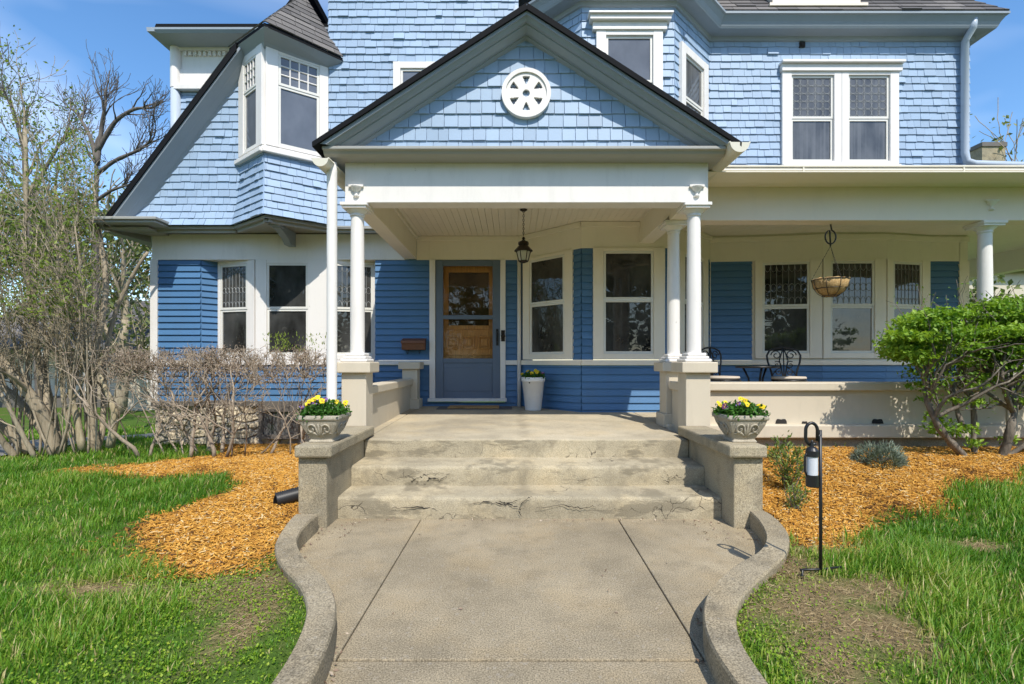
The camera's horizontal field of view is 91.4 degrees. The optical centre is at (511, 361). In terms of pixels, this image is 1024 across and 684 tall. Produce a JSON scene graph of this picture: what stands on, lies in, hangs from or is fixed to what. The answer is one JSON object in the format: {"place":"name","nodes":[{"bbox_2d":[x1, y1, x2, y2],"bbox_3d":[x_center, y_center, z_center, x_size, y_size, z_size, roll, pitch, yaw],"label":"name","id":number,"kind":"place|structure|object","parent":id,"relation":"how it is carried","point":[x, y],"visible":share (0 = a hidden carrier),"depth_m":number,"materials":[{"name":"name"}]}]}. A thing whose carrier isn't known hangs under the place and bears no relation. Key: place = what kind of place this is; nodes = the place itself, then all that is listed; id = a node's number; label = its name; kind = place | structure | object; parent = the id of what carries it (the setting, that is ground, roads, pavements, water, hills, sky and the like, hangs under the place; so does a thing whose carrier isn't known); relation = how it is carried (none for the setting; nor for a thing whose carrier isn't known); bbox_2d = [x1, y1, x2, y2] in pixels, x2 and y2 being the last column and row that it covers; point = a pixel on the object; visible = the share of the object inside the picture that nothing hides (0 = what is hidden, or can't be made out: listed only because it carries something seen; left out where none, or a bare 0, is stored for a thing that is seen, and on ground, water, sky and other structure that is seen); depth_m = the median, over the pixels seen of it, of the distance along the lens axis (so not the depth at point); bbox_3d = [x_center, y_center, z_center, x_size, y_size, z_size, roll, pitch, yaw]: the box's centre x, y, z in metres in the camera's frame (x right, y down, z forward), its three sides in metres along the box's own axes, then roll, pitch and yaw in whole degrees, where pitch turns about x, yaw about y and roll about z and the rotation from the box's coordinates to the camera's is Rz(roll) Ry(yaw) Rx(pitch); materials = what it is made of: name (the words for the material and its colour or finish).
{"place":"outdoors","nodes":[
{"label":"outdoors","id":0,"kind":"place"},
{"bbox_2d":[0,433,153,455],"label":"driveway","id":1,"kind":"structure","parent":0,"point":[2,452],"depth_m":7.22,"materials":[{"name":"concrete"}]},
{"bbox_2d":[0,407,1023,683],"bbox_3d":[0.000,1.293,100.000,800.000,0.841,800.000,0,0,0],"label":"ground","id":2,"kind":"structure","parent":0,"point":[132,421],"depth_m":2.17,"materials":[{"name":"green plant"}]},
{"bbox_2d":[0,162,89,306],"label":"yard tree","id":3,"kind":"object","parent":2,"relation":"on","point":[7,215],"visible":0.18,"depth_m":16.88,"materials":[{"name":"green plant"}]},
{"bbox_2d":[0,43,102,432],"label":"bare tree","id":4,"kind":"object","parent":2,"relation":"on","point":[3,91],"visible":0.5,"depth_m":9.79,"materials":[{"name":"brown plant"}]},
{"bbox_2d":[0,7,120,457],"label":"spreading tree","id":5,"kind":"object","parent":2,"relation":"on","point":[40,413],"visible":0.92,"depth_m":6.15,"materials":[{"name":"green plant"}]},
{"bbox_2d":[0,191,120,452],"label":"bent sapling","id":6,"kind":"object","parent":2,"relation":"on","point":[78,435],"visible":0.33,"depth_m":6.30,"materials":[{"name":"beige plant"}]},
{"bbox_2d":[0,301,149,407],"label":"neighbour house","id":7,"kind":"structure","parent":2,"relation":"on","point":[52,380],"depth_m":21.00,"materials":[{"name":"beige paint"}]},
{"bbox_2d":[4,350,10,380],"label":"window","id":8,"kind":"structure","parent":7,"relation":"in","point":[5,378],"depth_m":20.99,"materials":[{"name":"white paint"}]},
{"bbox_2d":[57,349,79,380],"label":"window","id":9,"kind":"structure","parent":7,"relation":"in","point":[79,349],"depth_m":20.95,"materials":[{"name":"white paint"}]},
{"bbox_2d":[2,170,151,399],"bbox_3d":[-16.436,-2.608,18.977,8.685,8.934,5.768,0,0,-26],"label":"yard tree","id":10,"kind":"object","parent":2,"relation":"on","point":[145,262],"visible":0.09,"depth_m":18.72,"materials":[{"name":"green plant"}]},
{"bbox_2d":[6,150,149,414],"bbox_3d":[-12.561,-2.189,15.755,6.059,7.995,5.135,0,0,37],"label":"yard tree","id":11,"kind":"object","parent":2,"relation":"on","point":[126,306],"visible":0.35,"depth_m":15.83,"materials":[{"name":"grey plant"}]},
{"bbox_2d":[10,132,148,453],"bbox_3d":[-5.699,-0.968,6.519,1.232,4.454,1.473,0,0,10],"label":"tall sapling tree","id":12,"kind":"object","parent":2,"relation":"on","point":[104,305],"visible":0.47,"depth_m":6.61,"materials":[{"name":"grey plant"}]},
{"bbox_2d":[37,39,169,403],"bbox_3d":[-7.413,-2.270,9.472,3.360,7.507,1.167,0,0,18],"label":"bare tree","id":13,"kind":"object","parent":2,"relation":"on","point":[98,144],"visible":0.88,"depth_m":9.40,"materials":[{"name":"brown plant"}]},
{"bbox_2d":[108,333,154,410],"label":"neighbour house","id":14,"kind":"structure","parent":2,"relation":"on","point":[140,383],"depth_m":17.50,"materials":[{"name":"beige paint"}]},
{"bbox_2d":[144,343,149,382],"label":"window","id":15,"kind":"structure","parent":14,"relation":"in","point":[147,346],"depth_m":17.45,"materials":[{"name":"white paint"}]},
{"bbox_2d":[131,283,149,299],"bbox_3d":[-16.705,-3.650,26.821,6.417,10.978,7.024,0,0,-37],"label":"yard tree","id":16,"kind":"object","parent":2,"relation":"on","point":[143,296],"visible":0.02,"depth_m":26.58,"materials":[{"name":"plant"}]},
{"bbox_2d":[52,331,341,458],"bbox_3d":[-3.610,0.406,6.372,3.306,1.611,1.485,0,0,0],"label":"bare hedge","id":17,"kind":"object","parent":2,"relation":"on","point":[213,363],"visible":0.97,"depth_m":6.10,"materials":[{"name":"brown plant"}]},
{"bbox_2d":[273,486,298,506],"bbox_3d":[-1.635,1.006,3.795,0.334,0.155,0.116,0,0,-32],"label":"drain pipe","id":18,"kind":"object","parent":2,"relation":"on","point":[285,497],"visible":0.51,"depth_m":3.72,"materials":[{"name":"black plastic"}]},
{"bbox_2d":[272,514,336,683],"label":"garden kerb","id":19,"kind":"structure","parent":2,"relation":"on","point":[310,659],"depth_m":2.15,"materials":[{"name":"concrete"}]},
{"bbox_2d":[0,476,954,683],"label":"ground cover","id":20,"kind":"object","parent":2,"relation":"on","point":[106,673],"visible":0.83,"depth_m":1.95,"materials":[{"name":"green plant"}]},
{"bbox_2d":[11,471,1009,683],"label":"dry straw","id":21,"kind":"object","parent":2,"relation":"on","point":[779,607],"visible":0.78,"depth_m":2.20,"materials":[{"name":"beige plant"}]},
{"bbox_2d":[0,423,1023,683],"bbox_3d":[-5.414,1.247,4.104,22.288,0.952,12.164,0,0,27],"label":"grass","id":22,"kind":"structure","parent":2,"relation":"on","point":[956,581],"depth_m":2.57,"materials":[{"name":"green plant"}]},
{"bbox_2d":[300,486,763,683],"bbox_3d":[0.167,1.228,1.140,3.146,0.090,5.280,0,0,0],"label":"walkway","id":23,"kind":"structure","parent":2,"relation":"on","point":[537,601],"depth_m":2.52,"materials":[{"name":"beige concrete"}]},
{"bbox_2d":[295,426,766,528],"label":"front steps","id":24,"kind":"structure","parent":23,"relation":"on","point":[352,473],"depth_m":3.98,"materials":[{"name":"concrete"}]},
{"bbox_2d":[297,412,350,441],"bbox_3d":[-1.400,0.488,3.745,0.306,0.200,0.306,0,0,0],"label":"stone planter","id":25,"kind":"object","parent":24,"relation":"on","point":[328,428],"visible":0.97,"depth_m":3.63,"materials":[{"name":"stone"}]},
{"bbox_2d":[295,395,351,421],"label":"pansy plants","id":26,"kind":"object","parent":25,"relation":"in","point":[317,408],"visible":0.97,"depth_m":3.68,"materials":[{"name":"green plant"}]},
{"bbox_2d":[712,412,769,441],"bbox_3d":[1.705,0.488,3.745,0.306,0.200,0.306,0,0,0],"label":"stone planter","id":27,"kind":"object","parent":24,"relation":"on","point":[745,429],"visible":0.97,"depth_m":3.63,"materials":[{"name":"stone"}]},
{"bbox_2d":[711,396,770,421],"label":"pansy plants","id":28,"kind":"object","parent":27,"relation":"on","point":[746,408],"visible":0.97,"depth_m":3.66,"materials":[{"name":"green plant"}]},
{"bbox_2d":[44,443,1023,581],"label":"bark mulch","id":29,"kind":"object","parent":2,"relation":"on","point":[282,458],"visible":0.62,"depth_m":3.84,"materials":[{"name":"orange wood"}]},
{"bbox_2d":[765,430,808,489],"bbox_3d":[2.186,0.795,3.974,0.401,0.509,0.488,0,0,41],"label":"young shrub","id":30,"kind":"object","parent":29,"relation":"on","point":[784,476],"visible":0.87,"depth_m":3.95,"materials":[{"name":"green plant"}]},
{"bbox_2d":[779,482,814,510],"bbox_3d":[2.051,0.979,3.639,0.213,0.236,0.201,0,0,0],"label":"young shrub","id":31,"kind":"object","parent":29,"relation":"on","point":[795,490],"visible":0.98,"depth_m":3.60,"materials":[{"name":"green plant"}]},
{"bbox_2d":[848,439,909,469],"bbox_3d":[3.345,0.821,4.531,0.524,0.249,0.446,0,0,25],"label":"lavender mound","id":32,"kind":"object","parent":29,"relation":"on","point":[896,457],"visible":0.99,"depth_m":4.50,"materials":[{"name":"green plant"}]},
{"bbox_2d":[85,0,1023,447],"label":"house","id":33,"kind":"structure","parent":2,"relation":"on","point":[359,184],"depth_m":6.84,"materials":[{"name":"blue paint"}]},
{"bbox_2d":[218,260,255,359],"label":"window","id":34,"kind":"structure","parent":33,"relation":"in","point":[236,279],"depth_m":7.32,"materials":[{"name":"white paint"}]},
{"bbox_2d":[238,43,263,157],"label":"window","id":35,"kind":"structure","parent":33,"relation":"in","point":[251,77],"depth_m":6.75,"materials":[{"name":"white paint"}]},
{"bbox_2d":[258,406,300,438],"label":"basement window","id":36,"kind":"structure","parent":33,"relation":"in","point":[269,426],"depth_m":7.17,"materials":[{"name":"glass"}]},
{"bbox_2d":[256,260,326,359],"bbox_3d":[-3.153,-0.755,7.230,1.095,1.445,0.040,0,0,0],"label":"window","id":37,"kind":"structure","parent":33,"relation":"in","point":[291,295],"depth_m":7.22,"materials":[{"name":"white paint"}]},
{"bbox_2d":[265,46,327,156],"bbox_3d":[-2.905,-3.567,6.790,0.753,1.440,0.352,0,0,-13],"label":"window","id":38,"kind":"structure","parent":33,"relation":"in","point":[296,89],"depth_m":6.76,"materials":[{"name":"white paint"}]},
{"bbox_2d":[337,260,374,359],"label":"window","id":39,"kind":"structure","parent":33,"relation":"in","point":[343,266],"depth_m":7.29,"materials":[{"name":"white paint"}]},
{"bbox_2d":[393,61,433,88],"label":"window","id":40,"kind":"structure","parent":33,"relation":"in","point":[402,71],"depth_m":6.95,"materials":[{"name":"white paint"}]},
{"bbox_2d":[401,338,426,353],"bbox_3d":[-1.407,-0.230,7.157,0.344,0.224,0.143,0,0,0],"label":"mailbox","id":41,"kind":"object","parent":33,"relation":"attached to","point":[408,344],"visible":1,"depth_m":7.11,"materials":[{"name":"brown metal"}]},
{"bbox_2d":[436,260,499,397],"bbox_3d":[-0.637,-0.474,7.201,0.934,1.995,0.097,0,0,0],"label":"screen door","id":42,"kind":"structure","parent":33,"relation":"in","point":[455,377],"depth_m":7.22,"materials":[{"name":"wood"}]},
{"bbox_2d":[443,266,492,357],"bbox_3d":[-0.637,-0.444,7.358,0.934,2.055,0.084,0,0,0],"label":"wooden door","id":43,"kind":"structure","parent":33,"relation":"in","point":[467,290],"depth_m":7.35,"materials":[{"name":"brown wood"}]},
{"bbox_2d":[437,406,511,408],"bbox_3d":[-0.517,0.638,6.970,1.035,0.012,0.340,0,0,0],"label":"floor mat","id":44,"kind":"object","parent":33,"relation":"on","point":[500,407],"visible":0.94,"depth_m":6.98,"materials":[{"name":"brown fabric"}]},
{"bbox_2d":[447,405,498,408],"bbox_3d":[-0.531,0.626,6.965,0.704,0.023,0.270,0,0,0],"label":"doormat","id":45,"kind":"object","parent":44,"relation":"on","point":[473,407],"visible":1,"depth_m":6.83,"materials":[{"name":"brown fabric"}]},
{"bbox_2d":[514,208,532,262],"bbox_3d":[0.137,-1.496,5.950,0.207,0.638,0.207,0,0,22],"label":"pendant lantern","id":46,"kind":"object","parent":33,"relation":"hanging from","point":[523,250],"visible":1,"depth_m":5.91,"materials":[{"name":"brown metal"}]},
{"bbox_2d":[521,377,544,410],"bbox_3d":[0.285,0.424,6.720,0.320,0.447,0.320,0,0,0],"label":"tall pot","id":47,"kind":"object","parent":33,"relation":"on","point":[533,391],"visible":0.9,"depth_m":6.61,"materials":[{"name":"ceramic"}]},
{"bbox_2d":[520,369,545,378],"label":"potted flowers","id":48,"kind":"object","parent":47,"relation":"on","point":[535,373],"visible":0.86,"depth_m":6.63,"materials":[{"name":"green plant"}]},
{"bbox_2d":[523,249,573,359],"bbox_3d":[0.484,-0.757,6.880,0.779,1.450,0.492,0,0,13],"label":"window","id":49,"kind":"structure","parent":33,"relation":"in","point":[548,284],"depth_m":6.86,"materials":[{"name":"beige paint"}]},
{"bbox_2d":[593,247,664,359],"bbox_3d":[1.514,-0.757,6.480,0.929,1.450,0.040,0,0,0],"label":"window","id":50,"kind":"structure","parent":33,"relation":"in","point":[629,282],"depth_m":6.48,"materials":[{"name":"beige paint"}]},
{"bbox_2d":[587,10,673,89],"bbox_3d":[1.516,-3.727,6.420,1.077,1.470,0.160,0,0,0],"label":"window","id":51,"kind":"structure","parent":33,"relation":"in","point":[634,38],"depth_m":6.44,"materials":[{"name":"white paint"}]},
{"bbox_2d":[679,249,707,355],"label":"window","id":52,"kind":"structure","parent":33,"relation":"in","point":[683,254],"depth_m":6.99,"materials":[{"name":"beige paint"}]},
{"bbox_2d":[678,41,708,119],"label":"window","id":53,"kind":"structure","parent":33,"relation":"in","point":[693,73],"depth_m":6.82,"materials":[{"name":"white paint"}]},
{"bbox_2d":[701,346,741,381],"bbox_3d":[2.620,0.230,6.214,0.413,0.859,0.411,0,0,-29],"label":"bistro chair","id":54,"kind":"object","parent":33,"relation":"on","point":[720,378],"visible":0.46,"depth_m":6.31,"materials":[{"name":"black metal"}]},
{"bbox_2d":[735,366,779,381],"bbox_3d":[3.038,0.352,6.200,0.500,0.604,0.500,0,0,0],"label":"bistro table","id":55,"kind":"object","parent":33,"relation":"on","point":[760,374],"visible":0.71,"depth_m":6.09,"materials":[{"name":"black metal"}]},
{"bbox_2d":[766,347,807,381],"bbox_3d":[3.388,0.233,6.136,0.412,0.858,0.412,0,0,13],"label":"bistro chair","id":56,"kind":"object","parent":33,"relation":"on","point":[785,378],"visible":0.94,"depth_m":6.29,"materials":[{"name":"black metal"}]},
{"bbox_2d":[754,259,821,357],"bbox_3d":[3.921,-0.750,7.112,0.885,1.395,0.137,0,0,4],"label":"window","id":57,"kind":"structure","parent":33,"relation":"in","point":[780,286],"depth_m":7.11,"materials":[{"name":"beige paint"}]},
{"bbox_2d":[780,71,841,164],"bbox_3d":[4.286,-3.494,7.170,0.848,1.360,0.060,0,0,0],"label":"window","id":58,"kind":"structure","parent":33,"relation":"in","point":[811,102],"depth_m":7.18,"materials":[{"name":"white paint"}]},
{"bbox_2d":[811,224,850,297],"bbox_3d":[3.440,-1.093,5.400,0.370,0.788,0.370,0,0,0],"label":"hanging basket","id":59,"kind":"object","parent":33,"relation":"hanging from","point":[835,286],"visible":1,"depth_m":5.31,"materials":[{"name":"beige wicker"}]},
{"bbox_2d":[822,259,885,357],"bbox_3d":[4.810,-0.749,7.030,0.880,1.395,0.040,0,0,0],"label":"window","id":60,"kind":"structure","parent":33,"relation":"in","point":[851,320],"depth_m":7.03,"materials":[{"name":"beige paint"}]},
{"bbox_2d":[842,71,898,163],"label":"window","id":61,"kind":"structure","parent":33,"relation":"in","point":[870,100],"depth_m":7.18,"materials":[{"name":"white paint"}]},
{"bbox_2d":[886,259,929,356],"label":"window","id":62,"kind":"structure","parent":33,"relation":"in","point":[901,282],"depth_m":7.09,"materials":[{"name":"beige paint"}]},
{"bbox_2d":[703,511,788,683],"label":"garden kerb","id":63,"kind":"structure","parent":2,"relation":"on","point":[728,660],"depth_m":2.21,"materials":[{"name":"concrete"}]},
{"bbox_2d":[799,421,841,578],"bbox_3d":[1.609,0.758,2.607,0.250,0.899,0.029,0,0,-9],"label":"hook stake","id":64,"kind":"object","parent":2,"relation":"on","point":[818,437],"visible":0.92,"depth_m":2.59,"materials":[{"name":"black metal"}]},
{"bbox_2d":[804,440,818,487],"bbox_3d":[1.552,0.524,2.588,0.062,0.241,0.062,0,0,45],"label":"solar lamp","id":65,"kind":"object","parent":64,"relation":"hanging from","point":[811,455],"visible":1,"depth_m":2.57,"materials":[{"name":"black metal"}]},
{"bbox_2d":[871,276,1023,455],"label":"gnarled bush","id":66,"kind":"object","parent":2,"relation":"on","point":[939,335],"visible":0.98,"depth_m":4.67,"materials":[{"name":"green plant"}]},
{"bbox_2d":[969,142,1023,376],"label":"neighbour house","id":67,"kind":"structure","parent":2,"relation":"on","point":[988,151],"depth_m":26.50,"materials":[{"name":"beige paint"}]},
{"bbox_2d":[969,274,1023,321],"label":"yard tree","id":68,"kind":"object","parent":2,"relation":"on","point":[998,280],"visible":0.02,"depth_m":20.73,"materials":[{"name":"green plant"}]},
{"bbox_2d":[970,112,1023,161],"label":"yard tree","id":69,"kind":"object","parent":2,"relation":"on","point":[1001,137],"visible":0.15,"depth_m":26.84,"materials":[{"name":"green plant"}]},
{"bbox_2d":[0,0,1023,313],"label":"sky","id":70,"kind":"structure","parent":0,"point":[60,29],"materials":[{"name":"blue"}]}
]}

